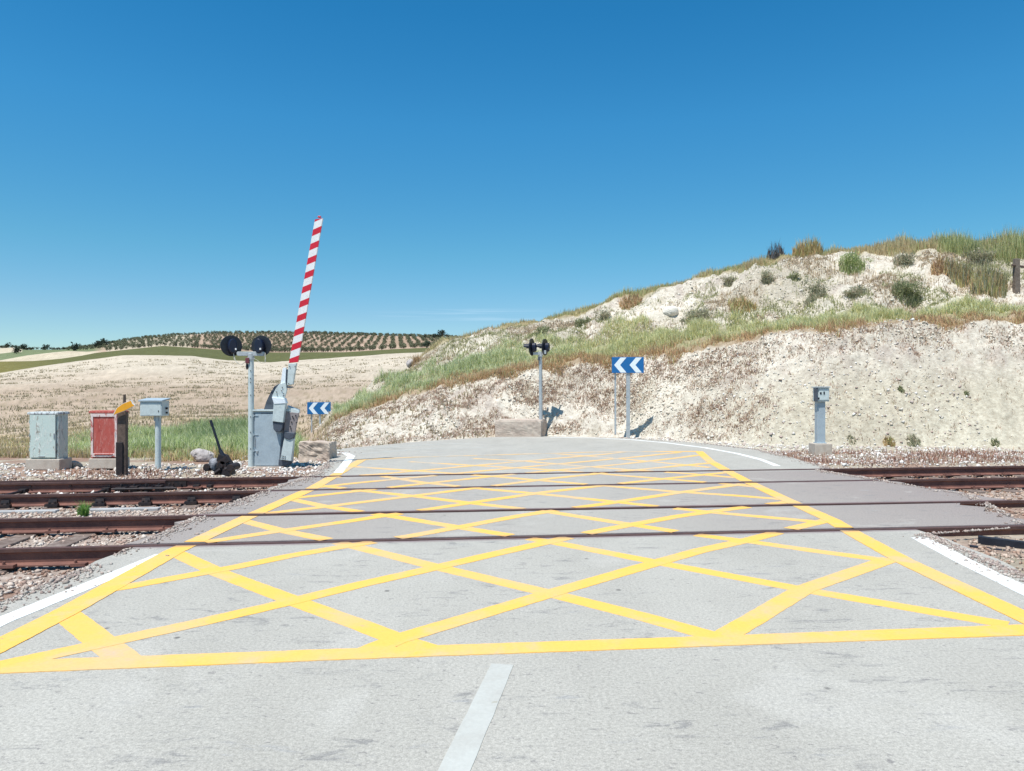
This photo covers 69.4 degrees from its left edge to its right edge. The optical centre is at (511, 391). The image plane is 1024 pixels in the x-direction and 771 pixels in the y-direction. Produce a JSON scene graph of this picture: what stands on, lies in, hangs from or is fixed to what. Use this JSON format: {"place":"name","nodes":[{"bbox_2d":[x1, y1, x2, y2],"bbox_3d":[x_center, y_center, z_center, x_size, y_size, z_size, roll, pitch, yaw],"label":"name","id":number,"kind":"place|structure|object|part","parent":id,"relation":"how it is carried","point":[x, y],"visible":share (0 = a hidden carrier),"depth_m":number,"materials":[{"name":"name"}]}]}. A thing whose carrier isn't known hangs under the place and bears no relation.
{"place":"outdoors","nodes":[
{"label":"outdoors","id":0,"kind":"place"},
{"bbox_2d":[0,436,1023,770],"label":"road","id":1,"kind":"structure","parent":0,"point":[948,704],"depth_m":4.24,"materials":[{"name":"grey asphalt"}]},
{"bbox_2d":[0,554,157,626],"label":"white road line","id":2,"kind":"object","parent":1,"relation":"on","point":[5,619],"visible":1,"depth_m":5.31,"materials":[{"name":"paint"}]},
{"bbox_2d":[334,452,354,472],"bbox_3d":[-3.549,1.468,15.646,0.542,0.009,4.842,0,0,-15],"label":"white road line","id":3,"kind":"object","parent":1,"relation":"on","point":[347,461],"visible":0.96,"depth_m":14.97,"materials":[{"name":"paint"}]},
{"bbox_2d":[358,444,435,449],"bbox_3d":[-2.640,1.470,19.800,3.482,0.005,0.519,0,0,-39],"label":"white road line","id":4,"kind":"object","parent":1,"relation":"on","point":[395,446],"visible":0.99,"depth_m":19.63,"materials":[{"name":"paint"}]},
{"bbox_2d":[438,663,513,770],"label":"white road line","id":5,"kind":"object","parent":1,"relation":"on","point":[462,751],"visible":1,"depth_m":3.27,"materials":[{"name":"paint"}]},
{"bbox_2d":[0,451,1023,673],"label":"yellow box marking","id":6,"kind":"object","parent":1,"relation":"on","point":[111,651],"visible":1,"depth_m":5.29,"materials":[{"name":"paint"}]},
{"bbox_2d":[0,525,1023,568],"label":"rail","id":7,"kind":"object","parent":1,"relation":"on","point":[77,556],"visible":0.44,"depth_m":7.07,"materials":[{"name":"brown metal"}]},
{"bbox_2d":[0,437,1023,638],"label":"grit","id":8,"kind":"object","parent":1,"relation":"on","point":[927,535],"visible":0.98,"depth_m":7.48,"materials":[{"name":"stone"}]},
{"bbox_2d":[560,437,779,465],"bbox_3d":[4.081,1.470,19.463,1.979,0.005,10.051,0,0,-23],"label":"white road line","id":9,"kind":"object","parent":1,"relation":"on","point":[768,462],"visible":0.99,"depth_m":18.30,"materials":[{"name":"paint"}]},
{"bbox_2d":[911,537,1023,595],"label":"white road line","id":10,"kind":"object","parent":1,"relation":"on","point":[1002,579],"visible":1,"depth_m":6.19,"materials":[{"name":"paint"}]},
{"bbox_2d":[0,248,1023,600],"bbox_3d":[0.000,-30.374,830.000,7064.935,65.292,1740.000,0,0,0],"label":"ground","id":11,"kind":"structure","parent":0,"point":[990,408],"depth_m":24.82,"materials":[{"name":"beige soil"}]},
{"bbox_2d":[13,346,20,353],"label":"dark tree","id":12,"kind":"object","parent":11,"relation":"on","point":[16,349],"visible":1,"depth_m":599.09,"materials":[{"name":"green plant"}]},
{"bbox_2d":[26,411,71,469],"bbox_3d":[-9.091,0.964,14.520,0.659,1.125,0.420,0,0,0],"label":"electrical cabinet","id":13,"kind":"object","parent":11,"relation":"on","point":[48,436],"visible":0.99,"depth_m":14.33,"materials":[{"name":"metal"}]},
{"bbox_3d":[-9.106,0.873,14.339,0.499,0.827,0.038,0,0,0],"label":"door","id":14,"kind":"part","parent":13,"relation":"part of","materials":[{"name":"grey paint"}]},
{"bbox_2d":[70,342,80,350],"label":"dark tree","id":15,"kind":"object","parent":11,"relation":"on","point":[75,346],"visible":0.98,"depth_m":558.88,"materials":[{"name":"green plant"}]},
{"bbox_2d":[72,460,82,467],"bbox_3d":[-8.784,1.472,14.858,0.310,0.165,0.216,0,0,0],"label":"stone clod","id":16,"kind":"object","parent":11,"relation":"on","point":[76,464],"visible":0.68,"depth_m":14.79,"materials":[{"name":"stone"}]},
{"bbox_2d":[0,480,176,493],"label":"switch rail","id":17,"kind":"object","parent":11,"relation":"on","point":[91,486],"visible":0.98,"depth_m":12.06,"materials":[{"name":"metal"}]},
{"bbox_2d":[0,488,28,494],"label":"stretcher rod","id":18,"kind":"object","parent":17,"relation":"attached to","point":[25,490],"visible":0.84,"depth_m":11.82,"materials":[{"name":"metal"}]},
{"bbox_2d":[92,487,110,492],"bbox_3d":[-6.550,1.605,11.414,0.111,0.060,1.642,0,0,-7],"label":"stretcher rod","id":19,"kind":"object","parent":17,"relation":"attached to","point":[106,489],"visible":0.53,"depth_m":12.03,"materials":[{"name":"metal"}]},
{"bbox_2d":[92,340,101,346],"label":"dark tree","id":20,"kind":"object","parent":11,"relation":"on","point":[96,343],"visible":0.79,"depth_m":641.02,"materials":[{"name":"green plant"}]},
{"bbox_2d":[89,410,129,468],"bbox_3d":[-7.901,0.939,14.499,0.618,1.125,0.382,0,0,0],"label":"electrical cabinet","id":21,"kind":"object","parent":11,"relation":"on","point":[103,434],"visible":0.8,"depth_m":14.33,"materials":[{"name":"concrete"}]},
{"bbox_3d":[-7.910,0.855,14.333,0.505,0.839,0.050,0,0,0],"label":"door","id":22,"kind":"part","parent":21,"relation":"part of","materials":[{"name":"red paint"}]},
{"bbox_2d":[112,394,134,476],"bbox_3d":[-6.941,0.820,13.319,0.412,1.525,0.207,0,0,0],"label":"marker post","id":23,"kind":"object","parent":11,"relation":"on","point":[121,412],"visible":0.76,"depth_m":13.28,"materials":[{"name":"brown wood"}]},
{"bbox_2d":[138,398,170,469],"bbox_3d":[-6.874,0.855,14.225,0.468,1.450,0.350,0,0,0],"label":"post box","id":24,"kind":"object","parent":11,"relation":"on","point":[157,408],"visible":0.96,"depth_m":14.15,"materials":[{"name":"grey paint"}]},
{"bbox_2d":[141,403,160,415],"bbox_3d":[-6.879,0.339,14.072,0.388,0.249,0.019,0,0,0],"label":"door","id":25,"kind":"structure","parent":24,"relation":"in","point":[147,409],"depth_m":14.07,"materials":[{"name":"grey paint"}]},
{"bbox_2d":[3,412,307,461],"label":"field edge grass","id":26,"kind":"structure","parent":11,"relation":"on","point":[232,435],"depth_m":19.45,"materials":[{"name":"green plant"}]},
{"bbox_2d":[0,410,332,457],"bbox_3d":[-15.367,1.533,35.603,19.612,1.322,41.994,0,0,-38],"label":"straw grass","id":27,"kind":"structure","parent":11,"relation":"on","point":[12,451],"depth_m":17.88,"materials":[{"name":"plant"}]},
{"bbox_2d":[190,448,214,461],"bbox_3d":[-6.748,1.411,16.141,0.493,0.334,0.356,0,0,-33],"label":"boulder","id":28,"kind":"object","parent":11,"relation":"on","point":[200,455],"visible":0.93,"depth_m":16.03,"materials":[{"name":"grey stone"}]},
{"bbox_2d":[193,420,240,486],"bbox_3d":[-5.210,1.053,12.739,0.917,1.114,0.744,0,0,0],"label":"switch stand","id":29,"kind":"object","parent":11,"relation":"on","point":[222,463],"visible":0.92,"depth_m":12.75,"materials":[{"name":"metal"}]},
{"bbox_2d":[0,330,439,349],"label":"skyline scrub","id":30,"kind":"object","parent":11,"relation":"on","point":[31,348],"visible":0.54,"depth_m":789.52,"materials":[{"name":"green plant"}]},
{"bbox_2d":[220,335,271,466],"bbox_3d":[-5.321,0.230,14.834,1.017,2.700,0.412,0,0,0],"label":"crossing signal","id":31,"kind":"object","parent":11,"relation":"on","point":[231,345],"visible":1,"depth_m":14.71,"materials":[{"name":"grey paint"}]},
{"bbox_2d":[0,327,494,449],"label":"field weeds","id":32,"kind":"object","parent":11,"relation":"on","point":[224,411],"visible":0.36,"depth_m":55.24,"materials":[{"name":"green plant"}]},
{"bbox_2d":[66,330,461,350],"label":"olive grove","id":33,"kind":"object","parent":11,"relation":"on","point":[125,342],"visible":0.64,"depth_m":656.10,"materials":[{"name":"green plant"}]},
{"bbox_2d":[247,216,322,467],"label":"crossing gate","id":34,"kind":"structure","parent":11,"relation":"on","point":[275,423],"depth_m":14.68,"materials":[{"name":"white metal"}]},
{"bbox_2d":[253,414,280,465],"bbox_3d":[-4.865,0.964,14.728,0.595,1.036,0.028,0,0,0],"label":"door","id":35,"kind":"structure","parent":34,"relation":"in","point":[267,441],"depth_m":14.73,"materials":[{"name":"grey paint"}]},
{"bbox_2d":[298,440,336,461],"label":"concrete block","id":36,"kind":"structure","parent":11,"relation":"on","point":[323,451],"depth_m":16.10,"materials":[{"name":"beige concrete"}]},
{"bbox_2d":[307,402,330,432],"bbox_3d":[-8.223,1.295,31.552,1.009,1.664,0.136,0,0,0],"label":"arrow sign","id":37,"kind":"object","parent":11,"relation":"on","point":[319,408],"visible":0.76,"depth_m":31.49,"materials":[{"name":"metal"}]},
{"bbox_2d":[406,359,412,367],"bbox_3d":[-5.028,-1.365,36.557,0.417,0.433,0.380,0,0,0],"label":"boulder","id":38,"kind":"object","parent":11,"relation":"on","point":[409,363],"visible":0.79,"depth_m":36.44,"materials":[{"name":"white stone"}]},
{"bbox_2d":[411,354,420,366],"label":"dry bush","id":39,"kind":"object","parent":11,"relation":"on","point":[416,359],"visible":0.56,"depth_m":36.18,"materials":[{"name":"brown plant"}]},
{"bbox_2d":[436,330,444,336],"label":"dark tree","id":40,"kind":"object","parent":11,"relation":"on","point":[442,332],"visible":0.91,"depth_m":698.69,"materials":[{"name":"green plant"}]},
{"bbox_2d":[0,477,1023,507],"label":"rail","id":41,"kind":"object","parent":11,"relation":"on","point":[96,499],"visible":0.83,"depth_m":10.76,"materials":[{"name":"metal"}]},
{"bbox_2d":[0,318,1023,493],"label":"chippings","id":42,"kind":"object","parent":11,"relation":"on","point":[268,469],"visible":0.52,"depth_m":17.89,"materials":[{"name":"gravel"}]},
{"bbox_2d":[0,500,1023,533],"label":"rail","id":43,"kind":"object","parent":11,"relation":"on","point":[56,525],"visible":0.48,"depth_m":8.65,"materials":[{"name":"brown metal"}]},
{"bbox_2d":[0,466,1023,488],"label":"rail","id":44,"kind":"object","parent":11,"relation":"on","point":[230,482],"visible":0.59,"depth_m":13.51,"materials":[{"name":"metal"}]},
{"bbox_2d":[0,462,1023,599],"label":"ballast","id":45,"kind":"structure","parent":11,"relation":"on","point":[31,583],"depth_m":9.84,"materials":[{"name":"gravel"}]},
{"bbox_2d":[0,533,44,547],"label":"sleeper","id":46,"kind":"object","parent":45,"relation":"on","point":[13,540],"visible":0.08,"depth_m":8.20,"materials":[{"name":"grey wood"}]},
{"bbox_2d":[0,509,59,513],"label":"concrete beam","id":47,"kind":"structure","parent":45,"relation":"in","point":[39,511],"depth_m":10.12,"materials":[{"name":"grey concrete"}]},
{"bbox_2d":[0,492,71,509],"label":"sleeper","id":48,"kind":"object","parent":45,"relation":"on","point":[10,508],"visible":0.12,"depth_m":10.49,"materials":[{"name":"grey concrete"}]},
{"bbox_2d":[0,532,101,575],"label":"sleeper","id":49,"kind":"object","parent":45,"relation":"on","point":[74,539],"depth_m":8.12,"materials":[{"name":"grey concrete"}]},
{"bbox_2d":[43,492,111,508],"bbox_3d":[-6.610,1.707,11.418,0.230,0.120,2.500,0,0,-7],"label":"sleeper","id":50,"kind":"object","parent":45,"relation":"on","point":[65,506],"visible":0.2,"depth_m":10.48,"materials":[{"name":"grey concrete"}]},
{"bbox_2d":[70,499,91,516],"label":"grass tuft","id":51,"kind":"object","parent":45,"relation":"on","point":[82,510],"visible":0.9,"depth_m":9.84,"materials":[{"name":"green plant"}]},
{"bbox_2d":[90,491,150,507],"bbox_3d":[-5.990,1.700,11.501,0.230,0.120,2.500,0,0,-7],"label":"sleeper","id":52,"kind":"object","parent":45,"relation":"on","point":[109,506],"visible":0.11,"depth_m":10.52,"materials":[{"name":"grey concrete"}]},
{"bbox_2d":[89,507,160,511],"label":"concrete beam","id":53,"kind":"structure","parent":45,"relation":"in","point":[123,509],"depth_m":10.29,"materials":[{"name":"grey concrete"}]},
{"bbox_2d":[138,488,193,506],"bbox_3d":[-5.370,1.704,11.584,0.230,0.120,2.500,0,0,-8],"label":"sleeper","id":54,"kind":"object","parent":45,"relation":"on","point":[178,490],"visible":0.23,"depth_m":12.12,"materials":[{"name":"grey concrete"}]},
{"bbox_2d":[178,488,234,509],"bbox_3d":[-4.750,1.703,11.666,0.230,0.120,2.500,0,0,-7],"label":"sleeper","id":55,"kind":"object","parent":45,"relation":"on","point":[187,506],"visible":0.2,"depth_m":10.72,"materials":[{"name":"grey concrete"}]},
{"bbox_2d":[5,471,1023,588],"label":"ballast sprigs","id":56,"kind":"object","parent":45,"relation":"on","point":[879,478],"visible":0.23,"depth_m":10.22,"materials":[{"name":"green plant"}]},
{"bbox_2d":[889,477,988,493],"bbox_3d":[7.510,1.698,13.302,0.230,0.120,2.500,0,0,-8],"label":"sleeper","id":57,"kind":"object","parent":45,"relation":"on","point":[976,491],"visible":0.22,"depth_m":12.33,"materials":[{"name":"grey concrete"}]},
{"bbox_2d":[917,476,1022,492],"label":"sleeper","id":58,"kind":"object","parent":45,"relation":"on","point":[998,489],"visible":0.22,"depth_m":12.51,"materials":[{"name":"grey concrete"}]},
{"bbox_2d":[947,476,1023,488],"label":"sleeper","id":59,"kind":"object","parent":45,"relation":"on","point":[963,477],"visible":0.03,"depth_m":14.23,"materials":[{"name":"grey concrete"}]},
{"bbox_2d":[973,475,1005,477],"bbox_3d":[9.370,1.699,13.550,0.230,0.120,2.500,0,0,-7],"label":"sleeper","id":60,"kind":"object","parent":45,"relation":"on","point":[991,476],"visible":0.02,"depth_m":14.25,"materials":[{"name":"grey concrete"}]},
{"bbox_2d":[6,446,1023,480],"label":"russet weeds","id":61,"kind":"object","parent":11,"relation":"on","point":[935,458],"visible":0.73,"depth_m":16.25,"materials":[{"name":"brown plant"}]},
{"bbox_2d":[495,418,546,436],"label":"concrete block","id":62,"kind":"structure","parent":11,"relation":"on","point":[512,427],"depth_m":24.02,"materials":[{"name":"beige concrete"}]},
{"bbox_2d":[523,338,549,419],"bbox_3d":[0.838,-0.366,24.616,0.931,2.781,0.484,0,0,-17],"label":"crossing signal","id":63,"kind":"object","parent":62,"relation":"on","point":[532,346],"visible":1,"depth_m":24.59,"materials":[{"name":"metal"}]},
{"bbox_2d":[532,325,552,335],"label":"shrub","id":64,"kind":"object","parent":11,"relation":"on","point":[544,329],"visible":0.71,"depth_m":32.15,"materials":[{"name":"green plant"}]},
{"bbox_2d":[574,316,591,327],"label":"shrub","id":65,"kind":"object","parent":11,"relation":"on","point":[578,322],"visible":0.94,"depth_m":32.55,"materials":[{"name":"green plant"}]},
{"bbox_2d":[593,309,610,321],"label":"shrub","id":66,"kind":"object","parent":11,"relation":"on","point":[603,314],"visible":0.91,"depth_m":33.08,"materials":[{"name":"green plant"}]},
{"bbox_2d":[612,357,643,437],"bbox_3d":[3.698,0.199,23.652,1.022,2.585,0.136,0,0,0],"label":"arrow sign","id":67,"kind":"object","parent":11,"relation":"on","point":[627,365],"visible":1,"depth_m":23.59,"materials":[{"name":"metal"}]},
{"bbox_2d":[617,292,641,309],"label":"dry bush","id":68,"kind":"object","parent":11,"relation":"on","point":[628,303],"visible":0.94,"depth_m":33.98,"materials":[{"name":"brown plant"}]},
{"bbox_2d":[314,320,1023,447],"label":"dead tufts","id":69,"kind":"object","parent":11,"relation":"on","point":[594,370],"visible":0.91,"depth_m":24.72,"materials":[{"name":"brown plant"}]},
{"bbox_2d":[314,251,1023,447],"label":"chalk rubble","id":70,"kind":"object","parent":11,"relation":"on","point":[702,375],"visible":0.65,"depth_m":25.21,"materials":[{"name":"stone"}]},
{"bbox_2d":[662,306,678,315],"bbox_3d":[6.483,-3.253,30.238,0.620,0.472,0.447,0,0,26],"label":"boulder","id":71,"kind":"object","parent":11,"relation":"on","point":[670,310],"visible":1,"depth_m":30.07,"materials":[{"name":"white stone"}]},
{"bbox_2d":[330,288,1023,421],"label":"bank grass","id":72,"kind":"structure","parent":11,"relation":"on","point":[662,340],"depth_m":27.05,"materials":[{"name":"green plant"}]},
{"bbox_2d":[679,306,716,324],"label":"shrub","id":73,"kind":"object","parent":11,"relation":"on","point":[693,313],"visible":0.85,"depth_m":28.66,"materials":[{"name":"green plant"}]},
{"bbox_2d":[380,248,1023,385],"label":"weeds","id":74,"kind":"object","parent":11,"relation":"on","point":[724,299],"visible":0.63,"depth_m":30.04,"materials":[{"name":"green plant"}]},
{"bbox_2d":[418,223,1023,356],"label":"ridge grass","id":75,"kind":"structure","parent":11,"relation":"on","point":[1010,246],"depth_m":31.84,"materials":[{"name":"green plant"}]},
{"bbox_2d":[719,275,736,286],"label":"shrub","id":76,"kind":"object","parent":11,"relation":"on","point":[730,280],"visible":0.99,"depth_m":31.63,"materials":[{"name":"green plant"}]},
{"bbox_2d":[728,294,756,312],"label":"dry bush","id":77,"kind":"object","parent":11,"relation":"on","point":[743,301],"visible":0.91,"depth_m":28.62,"materials":[{"name":"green plant"}]},
{"bbox_2d":[757,270,775,284],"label":"shrub","id":78,"kind":"object","parent":11,"relation":"on","point":[768,277],"visible":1,"depth_m":29.50,"materials":[{"name":"green plant"}]},
{"bbox_2d":[766,240,785,259],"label":"thistle","id":79,"kind":"object","parent":11,"relation":"on","point":[773,254],"visible":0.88,"depth_m":33.48,"materials":[{"name":"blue plant"}]},
{"bbox_2d":[785,271,800,281],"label":"shrub","id":80,"kind":"object","parent":11,"relation":"on","point":[793,276],"visible":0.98,"depth_m":30.29,"materials":[{"name":"green plant"}]},
{"bbox_2d":[791,234,823,256],"bbox_3d":[13.289,-6.459,33.221,1.492,1.346,1.295,0,0,0],"label":"dry bush","id":81,"kind":"object","parent":11,"relation":"on","point":[808,248],"visible":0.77,"depth_m":33.02,"materials":[{"name":"yellow plant"}]},
{"bbox_2d":[797,278,829,306],"bbox_3d":[11.376,-3.653,27.842,1.072,1.294,1.109,0,0,-38],"label":"shrub","id":82,"kind":"object","parent":11,"relation":"on","point":[815,288],"visible":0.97,"depth_m":27.67,"materials":[{"name":"green plant"}]},
{"bbox_2d":[809,387,831,455],"bbox_3d":[7.467,0.716,17.900,0.416,1.658,0.400,0,0,0],"label":"control post","id":83,"kind":"object","parent":11,"relation":"on","point":[819,445],"visible":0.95,"depth_m":17.80,"materials":[{"name":"metal"}]},
{"bbox_2d":[818,389,828,399],"bbox_3d":[7.465,0.077,17.729,0.273,0.262,0.022,0,0,0],"label":"door","id":84,"kind":"structure","parent":83,"relation":"in","point":[823,393],"depth_m":17.73,"materials":[{"name":"grey paint"}]},
{"bbox_2d":[847,434,855,444],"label":"grass tuft","id":85,"kind":"object","parent":11,"relation":"on","point":[851,438],"visible":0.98,"depth_m":20.45,"materials":[{"name":"green plant"}]},
{"bbox_2d":[831,248,873,274],"bbox_3d":[14.105,-5.335,30.507,1.711,1.360,1.261,0,0,0],"label":"shrub","id":86,"kind":"object","parent":11,"relation":"on","point":[847,262],"visible":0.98,"depth_m":30.40,"materials":[{"name":"green plant"}]},
{"bbox_2d":[842,284,870,298],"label":"shrub","id":87,"kind":"object","parent":11,"relation":"on","point":[854,291],"visible":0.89,"depth_m":27.14,"materials":[{"name":"green plant"}]},
{"bbox_2d":[883,435,895,446],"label":"grass tuft","id":88,"kind":"object","parent":11,"relation":"on","point":[890,442],"visible":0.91,"depth_m":20.23,"materials":[{"name":"beige plant"}]},
{"bbox_2d":[898,385,904,392],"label":"grass tuft","id":89,"kind":"object","parent":11,"relation":"on","point":[900,389],"visible":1,"depth_m":21.28,"materials":[{"name":"green plant"}]},
{"bbox_2d":[892,250,920,268],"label":"shrub","id":90,"kind":"object","parent":11,"relation":"on","point":[904,259],"visible":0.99,"depth_m":29.96,"materials":[{"name":"green plant"}]},
{"bbox_2d":[888,276,928,308],"bbox_3d":[14.540,-3.626,27.094,1.442,1.356,1.288,0,0,42],"label":"shrub","id":91,"kind":"object","parent":11,"relation":"on","point":[907,287],"visible":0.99,"depth_m":27.01,"materials":[{"name":"green plant"}]},
{"bbox_2d":[906,433,920,446],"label":"grass tuft","id":92,"kind":"object","parent":11,"relation":"on","point":[913,442],"visible":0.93,"depth_m":20.20,"materials":[{"name":"green plant"}]},
{"bbox_2d":[931,251,959,278],"bbox_3d":[16.816,-4.845,28.822,1.061,1.330,0.951,0,0,0],"label":"dry bush","id":93,"kind":"object","parent":11,"relation":"on","point":[936,267],"visible":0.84,"depth_m":28.72,"materials":[{"name":"brown plant"}]},
{"bbox_2d":[943,254,975,287],"bbox_3d":[17.358,-4.672,28.598,1.378,1.567,1.072,0,0,0],"label":"dry bush","id":94,"kind":"object","parent":11,"relation":"on","point":[963,277],"visible":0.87,"depth_m":28.40,"materials":[{"name":"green plant"}]},
{"bbox_2d":[961,242,1000,266],"bbox_3d":[19.224,-5.626,30.514,1.965,1.395,1.279,0,0,0],"label":"shrub","id":95,"kind":"object","parent":11,"relation":"on","point":[982,259],"visible":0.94,"depth_m":30.39,"materials":[{"name":"green plant"}]},
{"bbox_2d":[969,261,1009,298],"bbox_3d":[17.659,-4.135,27.343,1.441,1.682,1.275,0,0,0],"label":"dry bush","id":96,"kind":"object","parent":11,"relation":"on","point":[994,282],"visible":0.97,"depth_m":27.12,"materials":[{"name":"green plant"}]},
{"bbox_2d":[989,438,1000,446],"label":"grass tuft","id":97,"kind":"object","parent":11,"relation":"on","point":[994,442],"visible":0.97,"depth_m":19.94,"materials":[{"name":"green plant"}]},
{"bbox_2d":[970,535,1023,552],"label":"drain channel","id":98,"kind":"object","parent":11,"relation":"in","point":[995,541],"visible":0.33,"depth_m":7.39,"materials":[{"name":"black metal"}]},
{"bbox_2d":[1011,258,1023,293],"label":"wooden fence","id":99,"kind":"object","parent":11,"relation":"on","point":[1016,265],"visible":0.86,"depth_m":27.03,"materials":[{"name":"grey wood"}]},
{"bbox_2d":[0,0,1023,349],"label":"sky","id":100,"kind":"structure","parent":0,"point":[167,166],"materials":[{"name":"blue"}]}
]}

